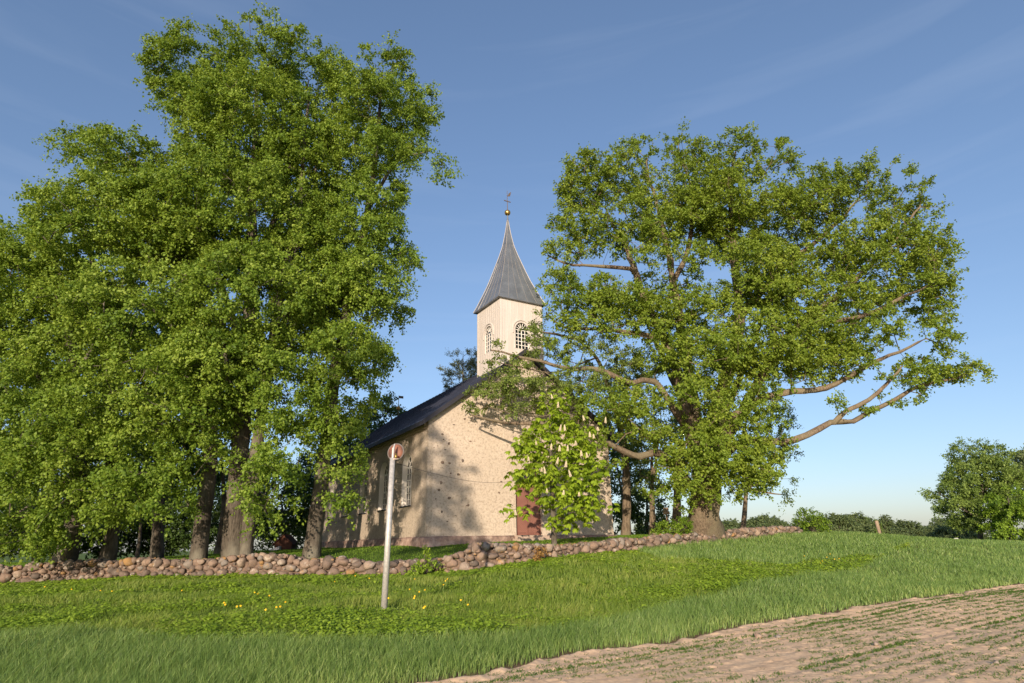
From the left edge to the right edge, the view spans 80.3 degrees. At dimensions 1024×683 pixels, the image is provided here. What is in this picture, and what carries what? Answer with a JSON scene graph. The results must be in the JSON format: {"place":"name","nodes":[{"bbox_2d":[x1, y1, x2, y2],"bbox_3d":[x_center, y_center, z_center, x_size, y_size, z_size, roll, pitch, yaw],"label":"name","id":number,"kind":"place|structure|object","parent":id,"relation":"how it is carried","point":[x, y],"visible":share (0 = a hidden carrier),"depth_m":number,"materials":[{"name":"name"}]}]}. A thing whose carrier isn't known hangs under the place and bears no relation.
{"place":"outdoors","nodes":[
{"label":"outdoors","id":0,"kind":"place"},
{"bbox_2d":[0,531,1023,682],"bbox_3d":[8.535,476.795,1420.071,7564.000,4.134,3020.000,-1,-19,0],"label":"ground","id":1,"kind":"structure","parent":0,"point":[82,556],"depth_m":20.75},
{"bbox_2d":[0,215,49,521],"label":"lime tree","id":2,"kind":"object","parent":1,"relation":"on","point":[2,509],"visible":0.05,"depth_m":33.62,"materials":[{"name":"green plant"}]},
{"bbox_2d":[0,446,102,563],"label":"leafy tree","id":3,"kind":"object","parent":1,"relation":"on","point":[18,550],"visible":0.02,"depth_m":48.59,"materials":[{"name":"green plant"}]},
{"bbox_2d":[0,214,154,570],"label":"lime tree","id":4,"kind":"object","parent":1,"relation":"on","point":[28,360],"visible":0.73,"depth_m":27.08,"materials":[{"name":"green plant"}]},
{"bbox_2d":[11,185,178,559],"bbox_3d":[-22.942,1.107,33.417,10.991,21.578,7.640,-1,-19,0],"label":"lime tree","id":5,"kind":"object","parent":1,"relation":"on","point":[109,549],"visible":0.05,"depth_m":31.52,"materials":[{"name":"green plant"}]},
{"bbox_2d":[30,481,189,559],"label":"leafy tree","id":6,"kind":"object","parent":1,"relation":"on","point":[130,545],"visible":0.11,"depth_m":57.12,"materials":[{"name":"green plant"}]},
{"bbox_2d":[9,119,251,559],"bbox_3d":[-18.553,-1.384,29.713,13.161,23.570,9.568,-1,-19,0],"label":"lime tree","id":7,"kind":"object","parent":1,"relation":"on","point":[112,201],"visible":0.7,"depth_m":27.56,"materials":[{"name":"green plant"}]},
{"bbox_2d":[94,442,185,557],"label":"leafy tree","id":8,"kind":"object","parent":1,"relation":"on","point":[137,553],"visible":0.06,"depth_m":44.63,"materials":[{"name":"green plant"}]},
{"bbox_2d":[123,472,259,556],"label":"leafy tree","id":9,"kind":"object","parent":1,"relation":"on","point":[177,540],"visible":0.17,"depth_m":58.62,"materials":[{"name":"green plant"}]},
{"bbox_2d":[88,285,305,557],"bbox_3d":[-21.011,4.386,40.017,14.215,19.975,9.493,-1,-19,0],"label":"lime tree","id":10,"kind":"object","parent":1,"relation":"on","point":[156,546],"visible":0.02,"depth_m":37.39,"materials":[{"name":"green plant"}]},
{"bbox_2d":[152,368,276,553],"bbox_3d":[-22.117,7.793,45.093,8.446,15.877,9.763,-1,-19,0],"label":"leafy tree","id":11,"kind":"object","parent":1,"relation":"on","point":[222,477],"visible":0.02,"depth_m":43.62,"materials":[{"name":"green plant"}]},
{"bbox_2d":[117,0,352,556],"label":"lime tree","id":12,"kind":"object","parent":1,"relation":"on","point":[215,107],"visible":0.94,"depth_m":29.28,"materials":[{"name":"green plant"}]},
{"bbox_2d":[211,461,312,550],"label":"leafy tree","id":13,"kind":"object","parent":1,"relation":"on","point":[291,525],"visible":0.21,"depth_m":57.53,"materials":[{"name":"green plant"}]},
{"bbox_2d":[272,534,298,549],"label":"shed","id":14,"kind":"structure","parent":1,"relation":"on","point":[285,541],"depth_m":54.44,"materials":[{"name":"brown wood"}]},
{"bbox_2d":[279,442,354,548],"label":"leafy tree","id":15,"kind":"object","parent":1,"relation":"on","point":[308,498],"visible":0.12,"depth_m":54.63,"materials":[{"name":"green plant"}]},
{"bbox_2d":[334,390,406,449],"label":"leafy tree","id":16,"kind":"object","parent":1,"relation":"on","point":[391,411],"visible":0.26,"depth_m":60.91,"materials":[{"name":"green plant"}]},
{"bbox_2d":[281,29,467,558],"bbox_3d":[-7.815,-3.953,32.200,9.898,29.653,7.149,-14,-23,34],"label":"lime tree","id":17,"kind":"object","parent":1,"relation":"on","point":[353,291],"visible":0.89,"depth_m":31.30,"materials":[{"name":"green plant"}]},
{"bbox_2d":[381,443,403,608],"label":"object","id":18,"kind":"object","parent":1,"relation":"on","point":[395,452],"visible":1,"depth_m":14.95,"materials":[{"name":"metal"}]},
{"bbox_2d":[397,463,548,482],"bbox_3d":[0.219,4.301,24.291,0.012,3.340,18.770,-8,-20,19],"label":"cable","id":19,"kind":"object","parent":18,"relation":"attached to","point":[465,480],"visible":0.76,"depth_m":19.12,"materials":[{"name":"grey metal"}]},
{"bbox_2d":[0,525,802,582],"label":"stone wall","id":20,"kind":"structure","parent":1,"relation":"on","point":[475,555],"depth_m":26.64,"materials":[{"name":"stone"}]},
{"bbox_2d":[0,530,816,566],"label":"lawn grass","id":21,"kind":"structure","parent":1,"relation":"on","point":[329,549],"depth_m":30.37,"materials":[{"name":"green plant"}]},
{"bbox_2d":[403,544,443,575],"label":"young sapling","id":22,"kind":"object","parent":1,"relation":"on","point":[425,566],"visible":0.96,"depth_m":24.29,"materials":[{"name":"green plant"}]},
{"bbox_2d":[0,542,910,644],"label":"meadow grass","id":23,"kind":"structure","parent":1,"relation":"on","point":[395,599],"depth_m":17.68,"materials":[{"name":"green plant"}]},
{"bbox_2d":[0,542,911,641],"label":"leafy weeds","id":24,"kind":"object","parent":1,"relation":"on","point":[320,621],"visible":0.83,"depth_m":16.00,"materials":[{"name":"green plant"}]},
{"bbox_2d":[436,346,476,391],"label":"pine tree","id":25,"kind":"object","parent":1,"relation":"on","point":[467,367],"visible":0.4,"depth_m":63.70,"materials":[{"name":"green plant"}]},
{"bbox_2d":[323,192,616,547],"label":"church","id":26,"kind":"structure","parent":1,"relation":"on","point":[443,434],"depth_m":33.42,"materials":[{"name":"paint"}]},
{"bbox_2d":[327,481,335,519],"bbox_3d":[-13.359,11.884,45.521,0.385,2.825,1.540,10,-21,-29],"label":"window","id":27,"kind":"structure","parent":26,"relation":"in","point":[333,487],"depth_m":46.06,"materials":[{"name":"white paint"}]},
{"bbox_2d":[341,479,349,517],"bbox_3d":[-11.420,10.789,42.354,0.385,2.825,1.540,10,-21,-29],"label":"window","id":28,"kind":"structure","parent":26,"relation":"in","point":[347,487],"depth_m":42.81,"materials":[{"name":"grey glass"}]},
{"bbox_2d":[358,469,367,514],"bbox_3d":[-9.475,9.696,39.193,0.385,2.825,1.540,10,-21,-29],"label":"window","id":29,"kind":"structure","parent":26,"relation":"in","point":[363,489],"depth_m":39.67,"materials":[{"name":"grey glass"}]},
{"bbox_2d":[377,462,387,511],"bbox_3d":[-7.529,8.603,36.034,0.385,2.825,1.540,10,-21,-29],"label":"window","id":30,"kind":"structure","parent":26,"relation":"in","point":[384,469],"depth_m":36.48,"materials":[{"name":"grey glass"}]},
{"bbox_2d":[399,454,411,507],"bbox_3d":[-5.588,7.508,32.867,0.385,2.825,1.540,10,-21,-29],"label":"window","id":31,"kind":"structure","parent":26,"relation":"in","point":[406,471],"depth_m":33.30,"materials":[{"name":"white paint"}]},
{"bbox_2d":[516,468,540,534],"bbox_3d":[0.821,8.732,33.154,1.660,3.548,0.135,10,-21,-29],"label":"door","id":32,"kind":"structure","parent":26,"relation":"in","point":[532,526],"depth_m":32.99,"materials":[{"name":"brown paint"}]},
{"bbox_2d":[0,530,1023,682],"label":"cereal crop","id":33,"kind":"object","parent":1,"relation":"on","point":[56,654],"visible":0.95,"depth_m":10.84,"materials":[{"name":"green plant"}]},
{"bbox_2d":[499,387,619,544],"bbox_3d":[2.074,5.733,28.096,5.107,7.389,4.450,11,-22,-31],"label":"chestnut tree","id":34,"kind":"object","parent":1,"relation":"on","point":[551,475],"visible":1,"depth_m":27.64,"materials":[{"name":"green plant"}]},
{"bbox_2d":[459,307,671,534],"bbox_3d":[5.309,4.964,36.088,6.786,13.437,19.032,-15,-23,36],"label":"maple tree","id":35,"kind":"object","parent":1,"relation":"on","point":[538,381],"visible":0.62,"depth_m":33.65,"materials":[{"name":"green plant"}]},
{"bbox_2d":[601,419,661,534],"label":"leafy tree","id":36,"kind":"object","parent":1,"relation":"on","point":[636,514],"visible":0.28,"depth_m":52.58,"materials":[{"name":"green plant"}]},
{"bbox_2d":[617,467,672,533],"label":"leafy tree","id":37,"kind":"object","parent":1,"relation":"on","point":[659,508],"visible":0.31,"depth_m":56.68,"materials":[{"name":"green plant"}]},
{"bbox_2d":[615,404,683,534],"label":"leafy tree","id":38,"kind":"object","parent":1,"relation":"on","point":[651,479],"visible":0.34,"depth_m":39.12,"materials":[{"name":"green plant"}]},
{"bbox_2d":[663,508,668,521],"bbox_3d":[9.278,10.881,36.354,0.360,1.791,0.180,-1,-19,0],"label":"wooden sign","id":39,"kind":"object","parent":1,"relation":"on","point":[666,511],"visible":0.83,"depth_m":36.47,"materials":[{"name":"brown wood"}]},
{"bbox_2d":[657,392,706,530],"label":"leafy tree","id":40,"kind":"object","parent":1,"relation":"on","point":[676,512],"visible":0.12,"depth_m":37.83,"materials":[{"name":"green plant"}]},
{"bbox_2d":[719,518,739,530],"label":"field tree","id":41,"kind":"object","parent":1,"relation":"on","point":[726,525],"visible":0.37,"depth_m":134.03,"materials":[{"name":"green plant"}]},
{"bbox_2d":[471,116,997,540],"bbox_3d":[12.997,-2.165,37.603,30.456,28.790,11.658,-1,-19,0],"label":"oak tree","id":42,"kind":"object","parent":1,"relation":"on","point":[709,450],"visible":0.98,"depth_m":35.89,"materials":[{"name":"green plant"}]},
{"bbox_2d":[746,513,776,527],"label":"field tree","id":43,"kind":"object","parent":1,"relation":"on","point":[754,522],"visible":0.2,"depth_m":135.08,"materials":[{"name":"green plant"}]},
{"bbox_2d":[724,404,804,527],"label":"leafy tree","id":44,"kind":"object","parent":1,"relation":"on","point":[744,505],"visible":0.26,"depth_m":45.36,"materials":[{"name":"green plant"}]},
{"bbox_2d":[759,516,783,526],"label":"field tree","id":45,"kind":"object","parent":1,"relation":"on","point":[765,523],"visible":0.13,"depth_m":131.28,"materials":[{"name":"green plant"}]},
{"bbox_2d":[770,520,789,526],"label":"field tree","id":46,"kind":"object","parent":1,"relation":"on","point":[782,523],"visible":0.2,"depth_m":124.32,"materials":[{"name":"green plant"}]},
{"bbox_2d":[789,519,814,530],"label":"field tree","id":47,"kind":"object","parent":1,"relation":"on","point":[796,525],"visible":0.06,"depth_m":189.01,"materials":[{"name":"green plant"}]},
{"bbox_2d":[791,507,833,532],"bbox_3d":[21.929,13.333,44.658,2.698,2.378,2.675,7,-20,-23],"label":"green bush","id":48,"kind":"object","parent":1,"relation":"on","point":[815,521],"visible":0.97,"depth_m":44.27,"materials":[{"name":"green plant"}]},
{"bbox_2d":[824,512,861,532],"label":"field tree","id":49,"kind":"object","parent":1,"relation":"on","point":[848,525],"visible":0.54,"depth_m":185.36,"materials":[{"name":"green plant"}]},
{"bbox_2d":[846,511,874,532],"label":"field tree","id":50,"kind":"object","parent":1,"relation":"on","point":[863,522],"visible":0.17,"depth_m":191.63,"materials":[{"name":"green plant"}]},
{"bbox_2d":[874,521,880,532],"bbox_3d":[35.718,18.641,58.922,0.538,2.408,0.388,-1,-19,0],"label":"wooden post","id":51,"kind":"object","parent":1,"relation":"on","point":[877,526],"visible":0.45,"depth_m":59.01,"materials":[{"name":"brown wood"}]},
{"bbox_2d":[873,518,883,533],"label":"field tree","id":52,"kind":"object","parent":1,"relation":"on","point":[881,525],"visible":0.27,"depth_m":181.48,"materials":[{"name":"green plant"}]},
{"bbox_2d":[878,514,893,533],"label":"field tree","id":53,"kind":"object","parent":1,"relation":"on","point":[884,520],"visible":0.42,"depth_m":210.48,"materials":[{"name":"green plant"}]},
{"bbox_2d":[882,520,895,534],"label":"field tree","id":54,"kind":"object","parent":1,"relation":"on","point":[887,528],"visible":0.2,"depth_m":209.29,"materials":[{"name":"green plant"}]},
{"bbox_2d":[890,525,915,536],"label":"field tree","id":55,"kind":"object","parent":1,"relation":"on","point":[899,531],"visible":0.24,"depth_m":151.16,"materials":[{"name":"green plant"}]},
{"bbox_2d":[890,519,925,533],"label":"field tree","id":56,"kind":"object","parent":1,"relation":"on","point":[901,523],"visible":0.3,"depth_m":186.52,"materials":[{"name":"green plant"}]},
{"bbox_2d":[909,527,926,535],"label":"field tree","id":57,"kind":"object","parent":1,"relation":"on","point":[917,532],"visible":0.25,"depth_m":181.53,"materials":[{"name":"green plant"}]},
{"bbox_2d":[920,524,940,537],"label":"field tree","id":58,"kind":"object","parent":1,"relation":"on","point":[927,530],"visible":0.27,"depth_m":142.08,"materials":[{"name":"green plant"}]},
{"bbox_2d":[928,520,944,526],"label":"field tree","id":59,"kind":"object","parent":1,"relation":"on","point":[938,523],"visible":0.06,"depth_m":185.25,"materials":[{"name":"green plant"}]},
{"bbox_2d":[931,517,943,524],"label":"field tree","id":60,"kind":"object","parent":1,"relation":"on","point":[936,519],"visible":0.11,"depth_m":203.94,"materials":[{"name":"green plant"}]},
{"bbox_2d":[930,525,960,538],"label":"field tree","id":61,"kind":"object","parent":1,"relation":"on","point":[944,531],"visible":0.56,"depth_m":127.44,"materials":[{"name":"green plant"}]},
{"bbox_2d":[917,436,1023,539],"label":"poplar tree","id":62,"kind":"object","parent":1,"relation":"on","point":[970,486],"visible":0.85,"depth_m":87.81,"materials":[{"name":"green plant"}]},
{"bbox_2d":[958,528,986,539],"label":"field tree","id":63,"kind":"object","parent":1,"relation":"on","point":[973,534],"visible":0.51,"depth_m":122.39,"materials":[{"name":"green plant"}]},
{"bbox_2d":[976,481,1023,540],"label":"leafy tree","id":64,"kind":"object","parent":1,"relation":"on","point":[1003,529],"visible":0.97,"depth_m":80.15,"materials":[{"name":"green plant"}]},
{"bbox_2d":[994,443,1023,522],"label":"leafy tree","id":65,"kind":"object","parent":1,"relation":"on","point":[1018,458],"visible":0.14,"depth_m":94.03,"materials":[{"name":"green plant"}]},
{"bbox_2d":[0,0,1023,553],"label":"sky","id":66,"kind":"structure","parent":0,"point":[938,84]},
{"bbox_2d":[532,545,549,561],"bbox_3d":[1.168,8.829,25.155,0.901,0.745,0.681,11,-22,-32],"label":"dry bush","id":67,"kind":"object","parent":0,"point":[540,554],"visible":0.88,"depth_m":25.07,"materials":[{"name":"brown plant"}]},
{"bbox_2d":[649,516,693,535],"bbox_3d":[8.473,9.888,32.094,2.338,1.317,1.872,-1,-19,0],"label":"green bush","id":68,"kind":"object","parent":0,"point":[678,527],"visible":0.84,"depth_m":31.86,"materials":[{"name":"green plant"}]},
{"bbox_2d":[417,584,1023,682],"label":"ploughed field","id":69,"kind":"structure","parent":0,"point":[785,660],"depth_m":9.37,"materials":[{"name":"soil"}]},
{"bbox_2d":[439,585,1023,682],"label":"crop seedlings","id":70,"kind":"object","parent":69,"relation":"on","point":[995,621],"visible":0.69,"depth_m":10.09,"materials":[{"name":"green plant"}]},
{"bbox_2d":[754,632,761,637],"bbox_3d":[4.511,5.384,11.101,0.142,0.114,0.115,-1,-19,0],"label":"field stone","id":71,"kind":"object","parent":69,"relation":"on","point":[757,635],"visible":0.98,"depth_m":11.07,"materials":[{"name":"stone"}]}
]}

